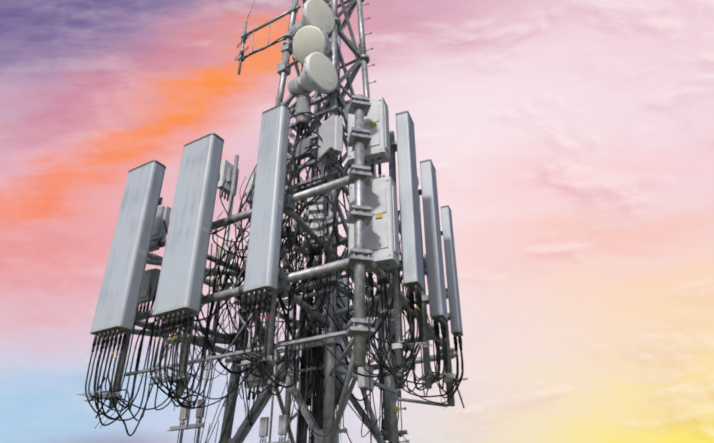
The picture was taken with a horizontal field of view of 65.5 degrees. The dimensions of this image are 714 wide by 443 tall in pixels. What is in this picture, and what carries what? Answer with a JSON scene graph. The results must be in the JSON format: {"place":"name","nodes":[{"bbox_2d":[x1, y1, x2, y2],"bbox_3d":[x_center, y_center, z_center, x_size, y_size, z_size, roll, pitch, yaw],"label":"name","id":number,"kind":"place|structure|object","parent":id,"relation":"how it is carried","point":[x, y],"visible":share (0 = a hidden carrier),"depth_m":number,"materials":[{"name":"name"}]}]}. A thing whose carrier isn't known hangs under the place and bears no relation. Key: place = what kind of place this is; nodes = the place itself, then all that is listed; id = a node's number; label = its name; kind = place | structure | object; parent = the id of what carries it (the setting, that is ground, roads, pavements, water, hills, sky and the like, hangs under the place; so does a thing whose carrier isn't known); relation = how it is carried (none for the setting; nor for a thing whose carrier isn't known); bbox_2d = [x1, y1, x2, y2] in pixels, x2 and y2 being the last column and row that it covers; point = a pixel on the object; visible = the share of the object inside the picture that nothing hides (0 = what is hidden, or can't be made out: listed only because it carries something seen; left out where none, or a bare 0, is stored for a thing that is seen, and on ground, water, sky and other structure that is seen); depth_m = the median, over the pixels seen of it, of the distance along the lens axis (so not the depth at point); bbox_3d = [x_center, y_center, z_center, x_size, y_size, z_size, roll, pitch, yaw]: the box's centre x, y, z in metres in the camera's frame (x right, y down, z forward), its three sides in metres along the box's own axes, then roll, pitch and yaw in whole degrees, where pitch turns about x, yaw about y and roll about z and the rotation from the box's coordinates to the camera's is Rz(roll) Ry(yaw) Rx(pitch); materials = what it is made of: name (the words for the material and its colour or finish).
{"place":"outdoors","nodes":[
{"label":"outdoors","id":0,"kind":"place"},
{"bbox_2d":[0,0,713,442],"label":"sky","id":1,"kind":"structure","parent":0,"point":[569,144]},
{"label":"ground","id":2,"kind":"structure","parent":0,"visible":0},
{"bbox_2d":[219,0,408,442],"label":"lattice tower","id":3,"kind":"structure","parent":2,"relation":"on","point":[362,58],"depth_m":7.19,"materials":[{"name":"grey metal"}]},
{"bbox_2d":[166,297,327,442],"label":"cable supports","id":4,"kind":"object","parent":3,"relation":"attached to","point":[184,416],"visible":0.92,"depth_m":5.75,"materials":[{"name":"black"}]},
{"bbox_2d":[242,340,265,399],"bbox_3d":[-1.304,1.941,7.316,0.340,0.780,0.198,-11,-31,19],"label":"remote radio unit","id":5,"kind":"object","parent":3,"relation":"attached to","point":[251,378],"visible":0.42,"depth_m":7.19,"materials":[{"name":"grey metal"}]},
{"bbox_2d":[235,0,300,74],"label":"bracket","id":6,"kind":"object","parent":3,"relation":"attached to","point":[244,36],"visible":0.92,"depth_m":10.02,"materials":[{"name":"grey metal"}]},
{"bbox_2d":[163,64,403,442],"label":"feeder cables","id":7,"kind":"object","parent":3,"relation":"attached to","point":[317,360],"visible":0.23,"depth_m":6.87,"materials":[{"name":"black plastic"}]},
{"bbox_2d":[123,94,455,442],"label":"antenna mounting frame","id":8,"kind":"object","parent":3,"relation":"on","point":[360,259],"visible":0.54,"depth_m":5.58,"materials":[{"name":"grey metal"}]},
{"bbox_2d":[77,160,219,435],"bbox_3d":[-2.274,0.956,6.674,0.675,3.098,1.558,-23,-36,35],"label":"panel","id":9,"kind":"object","parent":8,"relation":"attached to","point":[117,313],"visible":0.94,"depth_m":6.11,"materials":[{"name":"grey plastic"}]},
{"bbox_2d":[137,268,160,311],"bbox_3d":[-2.647,0.891,6.960,0.340,0.560,0.198,-16,-33,27],"label":"remote radio unit","id":10,"kind":"object","parent":8,"relation":"attached to","point":[151,278],"visible":0.52,"depth_m":6.88,"materials":[{"name":"grey metal"}]},
{"bbox_2d":[150,205,170,251],"bbox_3d":[-2.653,0.115,7.394,0.300,0.620,0.198,-16,-33,27],"label":"remote radio unit","id":11,"kind":"object","parent":8,"relation":"attached to","point":[159,229],"visible":0.42,"depth_m":7.32,"materials":[{"name":"grey metal"}]},
{"bbox_2d":[139,133,284,410],"bbox_3d":[-1.494,0.594,6.131,1.365,3.031,0.765,22,-36,-34],"label":"panel","id":12,"kind":"object","parent":8,"relation":"attached to","point":[178,298],"visible":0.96,"depth_m":5.69,"materials":[{"name":"grey plastic"}]},
{"bbox_2d":[215,246,234,300],"bbox_3d":[-1.907,0.748,8.050,0.218,0.720,0.340,-1,-29,1],"label":"remote radio unit","id":13,"kind":"object","parent":8,"relation":"attached to","point":[230,283],"visible":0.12,"depth_m":8.01,"materials":[{"name":"grey metal"}]},
{"bbox_2d":[236,104,337,395],"bbox_3d":[-0.698,0.249,5.567,0.564,3.034,0.893,-22,-36,34],"label":"panel","id":14,"kind":"object","parent":8,"relation":"attached to","point":[263,273],"visible":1,"depth_m":5.28,"materials":[{"name":"grey plastic"}]},
{"bbox_2d":[305,348,323,405],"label":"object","id":15,"kind":"object","parent":8,"relation":"attached to","point":[311,376],"visible":0.04,"depth_m":7.19,"materials":[{"name":"grey"}]},
{"bbox_2d":[298,111,433,385],"bbox_3d":[0.042,0.172,5.789,1.337,3.044,0.623,3,-29,-6],"label":"panel","id":16,"kind":"object","parent":8,"relation":"attached to","point":[410,267],"visible":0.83,"depth_m":5.51,"materials":[{"name":"grey plastic"}]},
{"bbox_2d":[348,97,389,178],"bbox_3d":[0.142,-0.859,6.069,0.440,1.030,0.312,-11,-31,19],"label":"radio","id":17,"kind":"object","parent":8,"relation":"attached to","point":[376,124],"visible":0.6,"depth_m":5.93,"materials":[{"name":"grey"}]},
{"bbox_2d":[335,273,407,442],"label":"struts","id":18,"kind":"object","parent":8,"relation":"attached to","point":[384,433],"visible":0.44,"depth_m":8.05,"materials":[{"name":"grey metal"}]},
{"bbox_2d":[348,176,399,291],"bbox_3d":[0.179,0.141,5.542,0.480,1.210,0.332,-11,-31,19],"label":"remote radio unit","id":19,"kind":"object","parent":8,"relation":"attached to","point":[381,236],"visible":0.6,"depth_m":5.40,"materials":[{"name":"grey metal"}]},
{"bbox_2d":[344,159,455,404],"bbox_3d":[0.506,0.667,6.671,1.148,3.056,0.657,-13,-31,21],"label":"panel","id":20,"kind":"object","parent":8,"relation":"attached to","point":[435,299],"visible":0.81,"depth_m":6.40,"materials":[{"name":"grey plastic"}]},
{"bbox_2d":[349,205,466,407],"bbox_3d":[0.642,1.238,7.813,1.514,2.787,1.210,-1,-29,1],"label":"panel","id":21,"kind":"object","parent":8,"relation":"attached to","point":[454,313],"visible":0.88,"depth_m":7.31,"materials":[{"name":"grey plastic"}]},
{"bbox_2d":[172,93,408,442],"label":"cables","id":22,"kind":"object","parent":3,"relation":"attached to","point":[292,191],"visible":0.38,"depth_m":6.47,"materials":[{"name":"black rubber"}]},
{"bbox_2d":[211,105,383,362],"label":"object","id":23,"kind":"object","parent":3,"relation":"attached to","point":[329,222],"visible":0.31,"depth_m":7.54,"materials":[{"name":"grey metal"}]},
{"bbox_2d":[217,160,238,200],"bbox_3d":[-2.076,-0.634,8.973,0.198,0.660,0.340,-16,-33,27],"label":"remote radio unit","id":24,"kind":"object","parent":23,"relation":"attached to","point":[226,170],"visible":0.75,"depth_m":8.90,"materials":[{"name":"grey metal"}]},
{"bbox_2d":[246,170,255,208],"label":"remote radio unit","id":25,"kind":"object","parent":23,"relation":"attached to","point":[250,181],"visible":0.27,"depth_m":9.48,"materials":[{"name":"grey metal"}]},
{"bbox_2d":[295,93,311,135],"bbox_3d":[-0.773,-1.536,8.113,0.334,0.690,0.220,69,-72,-59],"label":"fibre closure","id":26,"kind":"object","parent":23,"relation":"on","point":[303,102],"visible":0.88,"depth_m":7.99,"materials":[{"name":"grey plastic"}]},
{"bbox_2d":[308,193,326,255],"bbox_3d":[-0.493,-0.008,7.006,0.200,0.960,0.178,-6,-29,10],"label":"remote radio unit","id":27,"kind":"object","parent":23,"relation":"attached to","point":[313,208],"visible":0.58,"depth_m":6.94,"materials":[{"name":"grey metal"}]},
{"bbox_2d":[318,115,342,171],"bbox_3d":[-0.333,-1.014,7.357,0.238,0.720,0.360,18,-34,-29],"label":"remote radio unit","id":28,"kind":"object","parent":23,"relation":"attached to","point":[331,132],"visible":0.92,"depth_m":7.27,"materials":[{"name":"grey metal"}]},
{"bbox_2d":[270,52,337,108],"bbox_3d":[-0.954,-1.946,8.231,1.352,0.700,0.618,-23,-36,35],"label":"microwave dish","id":29,"kind":"object","parent":3,"relation":"attached to","point":[319,74],"visible":0.92,"depth_m":7.85,"materials":[{"name":"white plastic"}]},
{"bbox_2d":[277,25,330,75],"bbox_3d":[-0.891,-2.698,8.786,1.119,0.794,0.705,-13,-31,21],"label":"microwave dish","id":30,"kind":"object","parent":3,"relation":"attached to","point":[307,40],"visible":0.81,"depth_m":8.48,"materials":[{"name":"white plastic"}]},
{"bbox_2d":[281,0,334,62],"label":"microwave dish","id":31,"kind":"object","parent":3,"relation":"attached to","point":[318,14],"visible":0.62,"depth_m":8.75,"materials":[{"name":"white plastic"}]},
{"bbox_2d":[239,105,397,437],"bbox_3d":[-0.356,1.324,6.679,2.150,6.723,1.094,6,-30,-11],"label":"mast clutter","id":32,"kind":"object","parent":3,"relation":"on","point":[363,383],"visible":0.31,"depth_m":6.83,"materials":[{"name":"grey metal"}]}
]}

